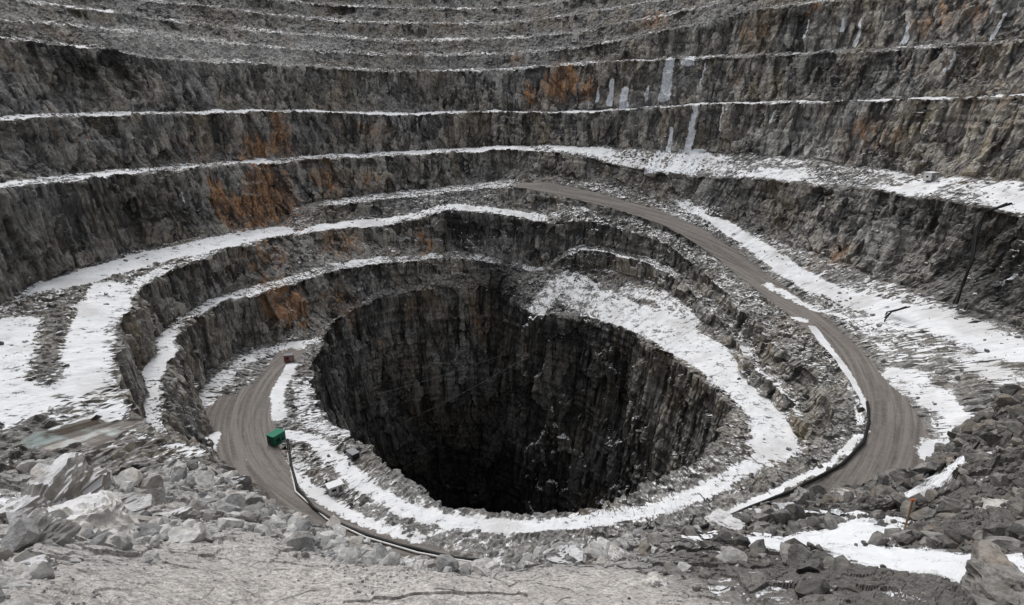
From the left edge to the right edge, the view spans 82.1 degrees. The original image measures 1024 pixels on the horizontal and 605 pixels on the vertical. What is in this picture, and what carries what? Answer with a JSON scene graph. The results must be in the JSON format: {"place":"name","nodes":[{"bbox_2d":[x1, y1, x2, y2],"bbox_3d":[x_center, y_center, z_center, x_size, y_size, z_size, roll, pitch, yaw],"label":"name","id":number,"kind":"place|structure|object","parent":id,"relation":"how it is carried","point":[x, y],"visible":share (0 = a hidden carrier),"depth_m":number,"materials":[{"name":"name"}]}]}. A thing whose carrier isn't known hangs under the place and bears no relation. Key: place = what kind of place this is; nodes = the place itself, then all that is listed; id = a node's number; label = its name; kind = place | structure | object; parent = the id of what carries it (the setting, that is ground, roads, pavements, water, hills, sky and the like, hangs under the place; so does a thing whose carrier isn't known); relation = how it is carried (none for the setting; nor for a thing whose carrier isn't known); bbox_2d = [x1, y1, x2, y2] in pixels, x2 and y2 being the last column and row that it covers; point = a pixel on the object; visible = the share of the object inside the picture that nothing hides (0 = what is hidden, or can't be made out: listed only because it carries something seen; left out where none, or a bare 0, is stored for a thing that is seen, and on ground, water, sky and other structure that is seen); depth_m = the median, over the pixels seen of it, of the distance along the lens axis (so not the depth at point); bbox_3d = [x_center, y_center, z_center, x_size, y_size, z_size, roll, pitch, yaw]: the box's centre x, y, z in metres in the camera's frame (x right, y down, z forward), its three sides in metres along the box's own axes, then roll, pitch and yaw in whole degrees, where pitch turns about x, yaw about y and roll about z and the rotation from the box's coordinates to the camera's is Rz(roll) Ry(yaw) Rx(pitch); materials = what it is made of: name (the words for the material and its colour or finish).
{"place":"outdoors","nodes":[
{"label":"outdoors","id":0,"kind":"place"},
{"bbox_2d":[0,0,1023,565],"bbox_3d":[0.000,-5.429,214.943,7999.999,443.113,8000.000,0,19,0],"label":"open pit terrain","id":1,"kind":"structure","parent":0,"point":[586,424],"depth_m":277.17,"materials":[{"name":"grey stone"}]},
{"bbox_2d":[266,428,285,446],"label":"green cabin","id":2,"kind":"object","parent":1,"relation":"on","point":[276,437],"visible":1,"depth_m":179.92,"materials":[{"name":"paint"}]},
{"bbox_2d":[283,353,294,361],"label":"red site hut","id":3,"kind":"object","parent":1,"relation":"on","point":[288,357],"visible":1,"depth_m":236.41,"materials":[{"name":"paint"}]},
{"bbox_2d":[325,478,343,495],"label":"white site hut","id":4,"kind":"object","parent":1,"relation":"on","point":[334,487],"visible":1,"depth_m":158.28,"materials":[{"name":"paint"}]},
{"bbox_2d":[346,447,359,460],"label":"grey site hut","id":5,"kind":"object","parent":1,"relation":"on","point":[352,453],"visible":1,"depth_m":171.97,"materials":[{"name":"metal"}]},
{"bbox_2d":[287,452,471,562],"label":"white pipe","id":6,"kind":"object","parent":1,"relation":"on","point":[373,539],"visible":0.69,"depth_m":139.53,"materials":[{"name":"paint"}]},
{"bbox_2d":[286,439,479,560],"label":"black pipeline","id":7,"kind":"object","parent":1,"relation":"on","point":[316,509],"visible":0.84,"depth_m":141.93,"materials":[{"name":"rubber"}]},
{"bbox_2d":[365,350,514,397],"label":"overhead cable","id":8,"kind":"object","parent":1,"relation":"on","point":[436,377],"visible":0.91,"depth_m":289.71,"materials":[{"name":"grey metal"}]},
{"bbox_2d":[383,360,520,431],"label":"overhead cable","id":9,"kind":"object","parent":1,"relation":"on","point":[448,400],"visible":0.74,"depth_m":294.99,"materials":[{"name":"grey metal"}]},
{"bbox_2d":[0,0,1023,500],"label":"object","id":10,"kind":"object","parent":1,"relation":"on","point":[812,466],"visible":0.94,"depth_m":251.82,"materials":[{"name":"stone"}]},
{"bbox_2d":[570,37,578,42],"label":"white bench hut","id":11,"kind":"object","parent":1,"relation":"on","point":[573,39],"visible":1,"depth_m":402.94,"materials":[{"name":"paint"}]},
{"bbox_2d":[700,401,870,528],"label":"black pipeline","id":12,"kind":"object","parent":1,"relation":"on","point":[843,462],"visible":0.71,"depth_m":141.65,"materials":[{"name":"plastic"}]},
{"bbox_2d":[884,306,909,321],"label":"hanging hose bundle","id":13,"kind":"object","parent":1,"relation":"on","point":[890,312],"visible":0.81,"depth_m":210.07,"materials":[{"name":"black rubber"}]},
{"bbox_2d":[923,171,938,180],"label":"white bench hut","id":14,"kind":"object","parent":1,"relation":"on","point":[930,175],"visible":0.98,"depth_m":241.65,"materials":[{"name":"grey metal"}]},
{"bbox_2d":[952,203,1012,303],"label":"hanging hose bundle","id":15,"kind":"object","parent":1,"relation":"on","point":[977,229],"visible":1,"depth_m":196.67,"materials":[{"name":"black rubber"}]},
{"bbox_2d":[0,399,1023,604],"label":"foreground ridge ground","id":16,"kind":"structure","parent":0,"point":[213,572],"depth_m":15.35,"materials":[{"name":"grey stone"}]},
{"bbox_2d":[7,549,60,566],"bbox_3d":[-9.547,5.394,11.065,1.803,1.160,0.986,-5,20,-14],"label":"boulder","id":17,"kind":"object","parent":16,"relation":"on","point":[24,557],"visible":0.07,"depth_m":11.20,"materials":[{"name":"stone"}]},
{"bbox_2d":[1,507,81,552],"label":"boulder","id":18,"kind":"object","parent":16,"relation":"on","point":[61,531],"visible":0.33,"depth_m":13.03,"materials":[{"name":"stone"}]},
{"bbox_2d":[0,452,111,524],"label":"boulder","id":19,"kind":"object","parent":16,"relation":"on","point":[62,478],"visible":0.5,"depth_m":16.40,"materials":[{"name":"stone"}]},
{"bbox_2d":[41,490,139,539],"bbox_3d":[-11.250,6.226,15.725,2.776,1.937,2.265,12,22,31],"label":"boulder","id":20,"kind":"object","parent":16,"relation":"on","point":[107,510],"visible":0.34,"depth_m":15.49,"materials":[{"name":"stone"}]},
{"bbox_2d":[113,490,155,511],"bbox_3d":[-13.153,6.719,19.137,2.709,1.184,1.576,-8,21,-23],"label":"boulder","id":21,"kind":"object","parent":16,"relation":"on","point":[133,501],"visible":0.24,"depth_m":19.16,"materials":[{"name":"stone"}]},
{"bbox_2d":[159,507,192,519],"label":"boulder","id":22,"kind":"object","parent":16,"relation":"on","point":[181,513],"visible":0.28,"depth_m":19.88,"materials":[{"name":"stone"}]},
{"bbox_2d":[214,475,252,491],"bbox_3d":[-15.513,10.100,31.901,2.732,1.639,2.061,-7,20,-18],"label":"boulder","id":23,"kind":"object","parent":16,"relation":"on","point":[245,481],"visible":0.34,"depth_m":31.74,"materials":[{"name":"stone"}]},
{"bbox_2d":[364,538,371,547],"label":"boulder","id":24,"kind":"object","parent":16,"relation":"on","point":[367,540],"visible":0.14,"depth_m":19.83,"materials":[{"name":"stone"}]},
{"bbox_2d":[0,457,784,604],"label":"foreground rubble","id":25,"kind":"object","parent":16,"relation":"on","point":[302,536],"visible":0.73,"depth_m":18.54,"materials":[{"name":"stone"}]},
{"bbox_2d":[403,558,427,562],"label":"boulder","id":26,"kind":"object","parent":16,"relation":"on","point":[405,560],"visible":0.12,"depth_m":18.48,"materials":[{"name":"stone"}]},
{"bbox_2d":[473,566,487,576],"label":"boulder","id":27,"kind":"object","parent":16,"relation":"on","point":[477,571],"visible":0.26,"depth_m":17.65,"materials":[{"name":"stone"}]},
{"bbox_2d":[542,545,586,564],"bbox_3d":[1.729,8.648,19.637,1.603,0.748,1.188,0,19,0],"label":"boulder","id":28,"kind":"object","parent":16,"relation":"on","point":[558,555],"visible":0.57,"depth_m":19.50,"materials":[{"name":"stone"}]},
{"bbox_2d":[608,543,637,561],"bbox_3d":[3.913,8.850,19.960,0.704,0.762,1.809,-14,24,-36],"label":"boulder","id":29,"kind":"object","parent":16,"relation":"on","point":[616,551],"visible":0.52,"depth_m":20.06,"materials":[{"name":"stone"}]},
{"bbox_2d":[641,571,670,587],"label":"boulder","id":30,"kind":"object","parent":16,"relation":"on","point":[656,579],"visible":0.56,"depth_m":16.29,"materials":[{"name":"stone"}]},
{"bbox_2d":[704,509,744,530],"bbox_3d":[9.628,10.030,26.654,1.816,0.785,1.282,17,25,40],"label":"boulder","id":31,"kind":"object","parent":16,"relation":"on","point":[716,518],"visible":0.74,"depth_m":26.43,"materials":[{"name":"stone"}]},
{"bbox_2d":[753,502,794,512],"bbox_3d":[12.463,10.159,27.690,2.471,1.406,1.442,0,19,0],"label":"snow patch","id":32,"kind":"object","parent":16,"relation":"on","point":[776,506],"visible":0.08,"depth_m":27.61,"materials":[{"name":"white snow"}]},
{"bbox_2d":[789,486,817,505],"bbox_3d":[15.313,10.492,30.898,1.830,1.574,1.198,-14,23,-35],"label":"boulder","id":33,"kind":"object","parent":16,"relation":"on","point":[799,496],"visible":0.4,"depth_m":30.50,"materials":[{"name":"stone"}]},
{"bbox_2d":[615,384,1023,604],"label":"dark foreground rubble","id":34,"kind":"object","parent":16,"relation":"on","point":[1006,537],"visible":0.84,"depth_m":24.92,"materials":[{"name":"stone"}]},
{"bbox_2d":[830,488,856,498],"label":"boulder","id":35,"kind":"object","parent":16,"relation":"on","point":[841,491],"visible":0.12,"depth_m":32.75,"materials":[{"name":"stone"}]},
{"bbox_2d":[874,521,886,526],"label":"boulder","id":36,"kind":"object","parent":16,"relation":"on","point":[881,523],"visible":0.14,"depth_m":24.32,"materials":[{"name":"stone"}]},
{"bbox_2d":[904,499,914,528],"bbox_3d":[15.184,8.135,22.491,0.129,1.451,0.099,0,19,0],"label":"marker post","id":37,"kind":"object","parent":16,"relation":"on","point":[909,511],"visible":0.89,"depth_m":22.43,"materials":[{"name":"brown wood"}]},
{"bbox_2d":[964,476,1018,485],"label":"boulder","id":38,"kind":"object","parent":16,"relation":"on","point":[1010,479],"visible":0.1,"depth_m":28.42,"materials":[{"name":"stone"}]},
{"bbox_2d":[960,539,1023,604],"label":"boulder","id":39,"kind":"object","parent":16,"relation":"on","point":[994,573],"visible":0.95,"depth_m":13.79,"materials":[{"name":"stone"}]},
{"bbox_2d":[975,497,1008,508],"bbox_3d":[19.355,8.978,22.833,2.154,1.295,3.284,10,21,27],"label":"snow patch","id":40,"kind":"object","parent":16,"relation":"on","point":[992,502],"visible":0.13,"depth_m":23.94,"materials":[{"name":"white snow"}]}
]}

